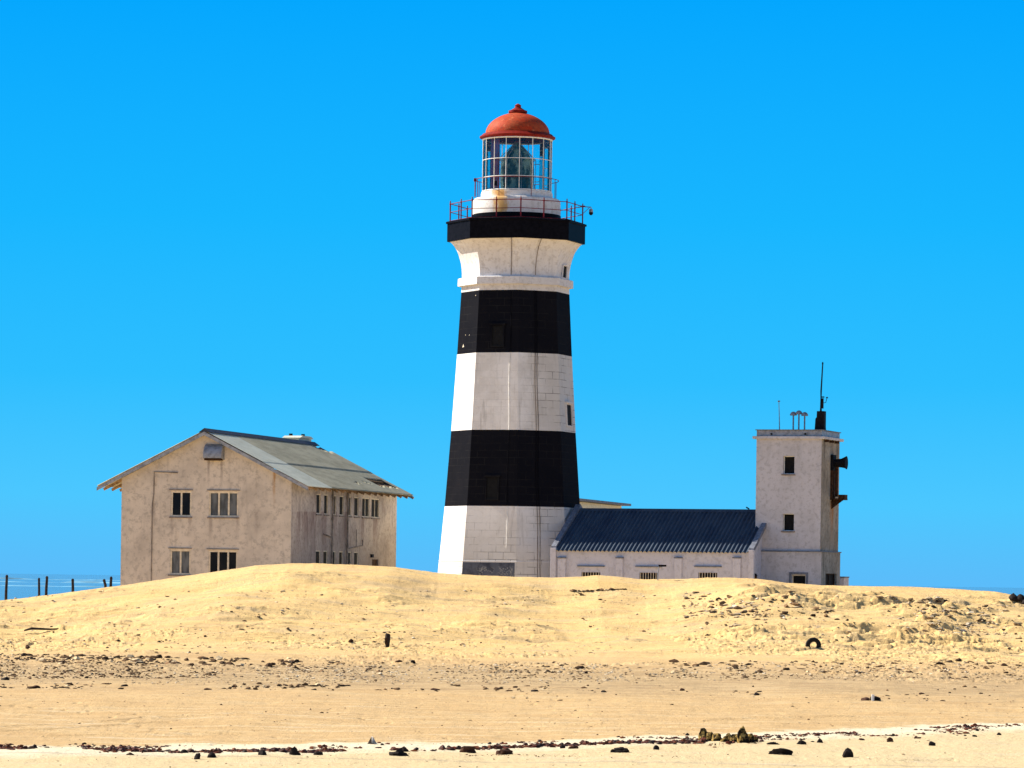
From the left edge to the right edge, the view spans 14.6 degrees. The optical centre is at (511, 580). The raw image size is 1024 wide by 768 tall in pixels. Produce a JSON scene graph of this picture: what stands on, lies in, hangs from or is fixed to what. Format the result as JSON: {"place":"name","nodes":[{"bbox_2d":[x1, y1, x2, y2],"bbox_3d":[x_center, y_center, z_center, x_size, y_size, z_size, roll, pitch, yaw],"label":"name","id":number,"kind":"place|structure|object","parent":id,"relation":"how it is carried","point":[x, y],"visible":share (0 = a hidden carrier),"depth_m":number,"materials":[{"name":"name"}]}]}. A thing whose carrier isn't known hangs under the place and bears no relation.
{"place":"outdoors","nodes":[
{"label":"outdoors","id":0,"kind":"place"},
{"bbox_2d":[368,736,376,743],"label":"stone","id":1,"kind":"object","parent":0,"point":[372,741],"visible":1,"depth_m":79.05,"materials":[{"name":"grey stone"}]},
{"bbox_2d":[0,563,1023,767],"bbox_3d":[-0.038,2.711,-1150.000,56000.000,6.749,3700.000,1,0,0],"label":"sand","id":2,"kind":"structure","parent":0,"point":[450,607],"depth_m":128.04,"materials":[{"name":"beige sand"}]},
{"bbox_2d":[4,575,7,599],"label":"fence post","id":3,"kind":"object","parent":2,"relation":"on","point":[6,586],"visible":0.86,"depth_m":184.54,"materials":[{"name":"brown wood"}]},
{"bbox_2d":[38,578,39,595],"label":"fence post","id":4,"kind":"object","parent":2,"relation":"on","point":[38,586],"visible":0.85,"depth_m":184.55,"materials":[{"name":"brown wood"}]},
{"bbox_2d":[24,627,58,630],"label":"driftwood pole","id":5,"kind":"object","parent":2,"relation":"on","point":[33,628],"visible":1,"depth_m":164.97,"materials":[{"name":"brown wood"}]},
{"bbox_2d":[45,576,47,594],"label":"fence post","id":6,"kind":"object","parent":2,"relation":"on","point":[46,586],"visible":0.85,"depth_m":184.55,"materials":[{"name":"brown wood"}]},
{"bbox_2d":[71,579,73,591],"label":"fence post","id":7,"kind":"object","parent":2,"relation":"on","point":[72,585],"visible":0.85,"depth_m":184.55,"materials":[{"name":"brown wood"}]},
{"bbox_2d":[194,753,200,758],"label":"stone","id":8,"kind":"object","parent":2,"relation":"on","point":[197,755],"visible":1,"depth_m":72.21,"materials":[{"name":"black stone"}]},
{"bbox_2d":[207,752,215,757],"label":"stone","id":9,"kind":"object","parent":2,"relation":"on","point":[211,755],"visible":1,"depth_m":72.66,"materials":[{"name":"black stone"}]},
{"bbox_2d":[97,428,413,585],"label":"gabled house","id":10,"kind":"structure","parent":2,"relation":"on","point":[206,500],"depth_m":207.84,"materials":[{"name":"paint"}]},
{"bbox_2d":[168,548,191,575],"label":"window","id":11,"kind":"structure","parent":10,"relation":"in","point":[179,559],"depth_m":207.66,"materials":[{"name":"grey glass"}]},
{"bbox_2d":[169,489,192,517],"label":"window","id":12,"kind":"structure","parent":10,"relation":"in","point":[180,500],"depth_m":207.66,"materials":[{"name":"black glass"}]},
{"bbox_2d":[207,490,239,518],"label":"window","id":13,"kind":"structure","parent":10,"relation":"in","point":[221,504],"depth_m":207.10,"materials":[{"name":"grey glass"}]},
{"bbox_2d":[209,549,238,571],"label":"window","id":14,"kind":"structure","parent":10,"relation":"in","point":[218,560],"depth_m":207.15,"materials":[{"name":"black glass"}]},
{"bbox_2d":[316,550,319,562],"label":"window","id":15,"kind":"structure","parent":10,"relation":"in","point":[317,552],"depth_m":211.08,"materials":[{"name":"beige paint"}]},
{"bbox_2d":[316,494,321,515],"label":"window","id":16,"kind":"structure","parent":10,"relation":"in","point":[318,495],"depth_m":211.06,"materials":[{"name":"beige paint"}]},
{"bbox_2d":[323,551,326,563],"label":"window","id":17,"kind":"structure","parent":10,"relation":"in","point":[324,552],"depth_m":212.32,"materials":[{"name":"beige paint"}]},
{"bbox_2d":[324,494,329,515],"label":"window","id":18,"kind":"structure","parent":10,"relation":"in","point":[325,496],"depth_m":212.38,"materials":[{"name":"beige paint"}]},
{"bbox_2d":[334,495,337,516],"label":"window","id":19,"kind":"structure","parent":10,"relation":"in","point":[335,515],"depth_m":214.04,"materials":[{"name":"beige paint"}]},
{"bbox_2d":[339,551,342,563],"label":"window","id":20,"kind":"structure","parent":10,"relation":"in","point":[340,552],"depth_m":215.25,"materials":[{"name":"beige paint"}]},
{"bbox_2d":[339,496,344,516],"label":"window","id":21,"kind":"structure","parent":10,"relation":"in","point":[341,497],"depth_m":215.25,"materials":[{"name":"beige paint"}]},
{"bbox_2d":[348,552,350,564],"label":"window","id":22,"kind":"structure","parent":10,"relation":"in","point":[349,553],"depth_m":216.94,"materials":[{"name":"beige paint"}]},
{"bbox_2d":[349,497,352,517],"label":"window","id":23,"kind":"structure","parent":10,"relation":"in","point":[350,516],"depth_m":216.78,"materials":[{"name":"beige paint"}]},
{"bbox_2d":[354,552,357,564],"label":"window","id":24,"kind":"structure","parent":10,"relation":"in","point":[355,553],"depth_m":218.05,"materials":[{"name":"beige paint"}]},
{"bbox_2d":[354,497,359,517],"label":"window","id":25,"kind":"structure","parent":10,"relation":"in","point":[355,498],"depth_m":217.94,"materials":[{"name":"beige paint"}]},
{"bbox_2d":[362,498,370,518],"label":"window","id":26,"kind":"structure","parent":10,"relation":"in","point":[365,501],"depth_m":219.81,"materials":[{"name":"beige paint"}]},
{"bbox_2d":[372,559,376,565],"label":"door","id":27,"kind":"structure","parent":10,"relation":"in","point":[374,562],"depth_m":221.81,"materials":[{"name":"wood"}]},
{"bbox_2d":[371,498,379,518],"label":"window","id":28,"kind":"structure","parent":10,"relation":"in","point":[375,502],"depth_m":221.73,"materials":[{"name":"beige paint"}]},
{"bbox_2d":[258,750,266,754],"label":"stone","id":29,"kind":"object","parent":2,"relation":"on","point":[261,752],"visible":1,"depth_m":73.47,"materials":[{"name":"black stone"}]},
{"bbox_2d":[289,746,300,754],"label":"rock","id":30,"kind":"object","parent":2,"relation":"on","point":[294,751],"visible":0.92,"depth_m":74.20,"materials":[{"name":"black stone"}]},
{"bbox_2d":[313,751,322,754],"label":"stone","id":31,"kind":"object","parent":2,"relation":"on","point":[318,753],"visible":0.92,"depth_m":74.41,"materials":[{"name":"black stone"}]},
{"bbox_2d":[385,633,389,646],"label":"wooden stump","id":32,"kind":"object","parent":2,"relation":"on","point":[387,639],"visible":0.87,"depth_m":154.36,"materials":[{"name":"brown wood"}]},
{"bbox_2d":[389,749,408,755],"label":"rock","id":33,"kind":"object","parent":2,"relation":"on","point":[398,752],"visible":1,"depth_m":74.21,"materials":[{"name":"black stone"}]},
{"bbox_2d":[459,746,475,752],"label":"rock","id":34,"kind":"object","parent":2,"relation":"on","point":[468,749],"visible":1,"depth_m":76.55,"materials":[{"name":"brown stone"}]},
{"bbox_2d":[496,748,512,754],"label":"rock","id":35,"kind":"object","parent":2,"relation":"on","point":[505,751],"visible":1,"depth_m":75.99,"materials":[{"name":"brown stone"}]},
{"bbox_2d":[0,588,1022,767],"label":"stones","id":36,"kind":"object","parent":2,"relation":"on","point":[136,660],"visible":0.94,"depth_m":133.66,"materials":[{"name":"brown stone"}]},
{"bbox_2d":[0,589,1023,684],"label":"rubble","id":37,"kind":"object","parent":2,"relation":"on","point":[968,624],"visible":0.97,"depth_m":136.14,"materials":[{"name":"stone"}]},
{"bbox_2d":[0,723,1023,757],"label":"seaweed","id":38,"kind":"object","parent":2,"relation":"on","point":[124,748],"visible":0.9,"depth_m":79.04,"materials":[{"name":"brown plant"}]},
{"bbox_2d":[438,104,592,577],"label":"lighthouse","id":39,"kind":"object","parent":2,"relation":"on","point":[512,499],"visible":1,"depth_m":197.62,"materials":[{"name":"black paint"}]},
{"bbox_2d":[484,475,500,499],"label":"window","id":40,"kind":"structure","parent":39,"relation":"in","point":[492,481],"depth_m":197.04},
{"bbox_2d":[489,323,505,346],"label":"window","id":41,"kind":"structure","parent":39,"relation":"in","point":[497,329],"depth_m":197.47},
{"bbox_2d":[561,265,567,278],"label":"window","id":42,"kind":"structure","parent":39,"relation":"in","point":[564,267],"depth_m":199.31,"materials":[{"name":"black glass"}]},
{"bbox_2d":[565,402,573,426],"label":"window","id":43,"kind":"structure","parent":39,"relation":"in","point":[568,405],"depth_m":199.22,"materials":[{"name":"black glass"}]},
{"bbox_2d":[579,498,630,507],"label":"flat roofed building","id":44,"kind":"structure","parent":2,"relation":"on","point":[587,503],"depth_m":224.29,"materials":[{"name":"beige paint"}]},
{"bbox_2d":[610,747,628,752],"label":"rock","id":45,"kind":"object","parent":2,"relation":"on","point":[620,750],"visible":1,"depth_m":76.81,"materials":[{"name":"black stone"}]},
{"bbox_2d":[550,504,766,578],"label":"engine house","id":46,"kind":"structure","parent":2,"relation":"on","point":[635,543],"depth_m":194.65,"materials":[{"name":"paint"}]},
{"bbox_2d":[577,565,604,576],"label":"window","id":47,"kind":"structure","parent":46,"relation":"in","point":[583,573],"depth_m":194.74,"materials":[{"name":"metal"}]},
{"bbox_2d":[635,566,657,578],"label":"window","id":48,"kind":"structure","parent":46,"relation":"in","point":[643,575],"depth_m":193.80,"materials":[{"name":"metal"}]},
{"bbox_2d":[694,566,721,577],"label":"window","id":49,"kind":"structure","parent":46,"relation":"in","point":[701,575],"depth_m":192.80,"materials":[{"name":"metal"}]},
{"bbox_2d":[657,565,665,579],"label":"pole lamp","id":50,"kind":"object","parent":2,"relation":"on","point":[658,569],"visible":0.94,"depth_m":183.54,"materials":[{"name":"grey metal"}]},
{"bbox_2d":[698,728,706,739],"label":"rock","id":51,"kind":"object","parent":2,"relation":"on","point":[702,732],"visible":0.59,"depth_m":83.06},
{"bbox_2d":[706,732,712,740],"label":"rock","id":52,"kind":"object","parent":2,"relation":"on","point":[709,735],"visible":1,"depth_m":82.51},
{"bbox_2d":[711,733,721,740],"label":"rock","id":53,"kind":"object","parent":2,"relation":"on","point":[716,736],"visible":1,"depth_m":82.41,"materials":[{"name":"brown stone"}]},
{"bbox_2d":[720,736,727,741],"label":"rock","id":54,"kind":"object","parent":2,"relation":"on","point":[724,738],"visible":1,"depth_m":82.06,"materials":[{"name":"brown stone"}]},
{"bbox_2d":[730,734,736,741],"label":"rock","id":55,"kind":"object","parent":2,"relation":"on","point":[733,737],"visible":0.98,"depth_m":82.35,"materials":[{"name":"brown stone"}]},
{"bbox_2d":[737,726,748,742],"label":"rock","id":56,"kind":"object","parent":2,"relation":"on","point":[742,735],"visible":1,"depth_m":81.95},
{"bbox_2d":[748,733,754,742],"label":"rock","id":57,"kind":"object","parent":2,"relation":"on","point":[751,738],"visible":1,"depth_m":82.29,"materials":[{"name":"brown stone"}]},
{"bbox_2d":[768,748,792,754],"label":"rock","id":58,"kind":"object","parent":2,"relation":"on","point":[781,751],"visible":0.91,"depth_m":76.73,"materials":[{"name":"black stone"}]},
{"bbox_2d":[752,429,847,585],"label":"signal tower","id":59,"kind":"structure","parent":2,"relation":"on","point":[799,498],"depth_m":193.85,"materials":[{"name":"paint"}]},
{"bbox_2d":[781,456,794,474],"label":"window","id":60,"kind":"structure","parent":59,"relation":"in","point":[788,460],"depth_m":193.94,"materials":[{"name":"black glass"}]},
{"bbox_2d":[781,514,794,531],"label":"window","id":61,"kind":"structure","parent":59,"relation":"in","point":[788,518],"depth_m":193.94,"materials":[{"name":"black glass"}]},
{"bbox_2d":[790,412,796,428],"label":"mushroom vent","id":62,"kind":"object","parent":59,"relation":"on","point":[793,414],"visible":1,"depth_m":195.11,"materials":[{"name":"grey metal"}]},
{"bbox_2d":[796,410,801,428],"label":"mushroom vent","id":63,"kind":"object","parent":59,"relation":"on","point":[798,412],"visible":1,"depth_m":195.03,"materials":[{"name":"grey metal"}]},
{"bbox_2d":[792,575,805,583],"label":"window","id":64,"kind":"structure","parent":59,"relation":"in","point":[800,579],"depth_m":193.65,"materials":[{"name":"black glass"}]},
{"bbox_2d":[801,412,807,428],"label":"mushroom vent","id":65,"kind":"object","parent":59,"relation":"on","point":[804,414],"visible":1,"depth_m":194.89,"materials":[{"name":"grey metal"}]},
{"bbox_2d":[815,362,827,429],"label":"radio mast","id":66,"kind":"object","parent":59,"relation":"on","point":[820,420],"visible":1,"depth_m":193.89,"materials":[{"name":"black metal"}]},
{"bbox_2d":[825,573,834,584],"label":"window","id":67,"kind":"structure","parent":59,"relation":"in","point":[829,577],"depth_m":195.32,"materials":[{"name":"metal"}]},
{"bbox_2d":[797,740,805,744],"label":"stone","id":68,"kind":"object","parent":2,"relation":"on","point":[801,742],"visible":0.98,"depth_m":81.77,"materials":[{"name":"black stone"}]},
{"bbox_2d":[805,637,820,647],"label":"car tyre","id":69,"kind":"object","parent":2,"relation":"on","point":[809,641],"visible":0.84,"depth_m":156.88,"materials":[{"name":"rubber"}]},
{"bbox_2d":[840,576,848,585],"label":"concrete kiosk","id":70,"kind":"object","parent":2,"relation":"on","point":[844,581],"visible":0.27,"depth_m":199.70,"materials":[{"name":"paint"}]},
{"bbox_2d":[842,748,853,757],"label":"stone","id":71,"kind":"object","parent":2,"relation":"on","point":[847,752],"visible":1,"depth_m":76.03,"materials":[{"name":"black stone"}]},
{"bbox_2d":[1008,593,1017,601],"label":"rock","id":72,"kind":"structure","parent":2,"relation":"on","point":[1012,597],"depth_m":179.38,"materials":[{"name":"black stone"}]},
{"bbox_2d":[1017,594,1023,601],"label":"rock","id":73,"kind":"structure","parent":2,"relation":"on","point":[1020,597],"depth_m":179.29,"materials":[{"name":"black stone"}]},
{"bbox_2d":[0,574,1023,599],"bbox_3d":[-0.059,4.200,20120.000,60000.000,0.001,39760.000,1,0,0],"label":"sea","id":74,"kind":"structure","parent":0,"point":[29,588],"depth_m":2180.45,"materials":[{"name":"liquid"}]},
{"bbox_2d":[0,577,119,586],"bbox_3d":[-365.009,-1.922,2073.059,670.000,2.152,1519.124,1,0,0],"label":"surf","id":75,"kind":"structure","parent":74,"relation":"on","point":[61,582],"depth_m":1928.82,"materials":[{"name":"liquid"}]},
{"bbox_2d":[0,0,1023,587],"label":"sky","id":76,"kind":"structure","parent":0,"point":[226,215],"materials":[{"name":"blue"}]},
{"bbox_2d":[861,694,880,700],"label":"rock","id":77,"kind":"object","parent":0,"point":[873,698],"visible":1,"depth_m":107.79,"materials":[{"name":"brown stone"}]}
]}

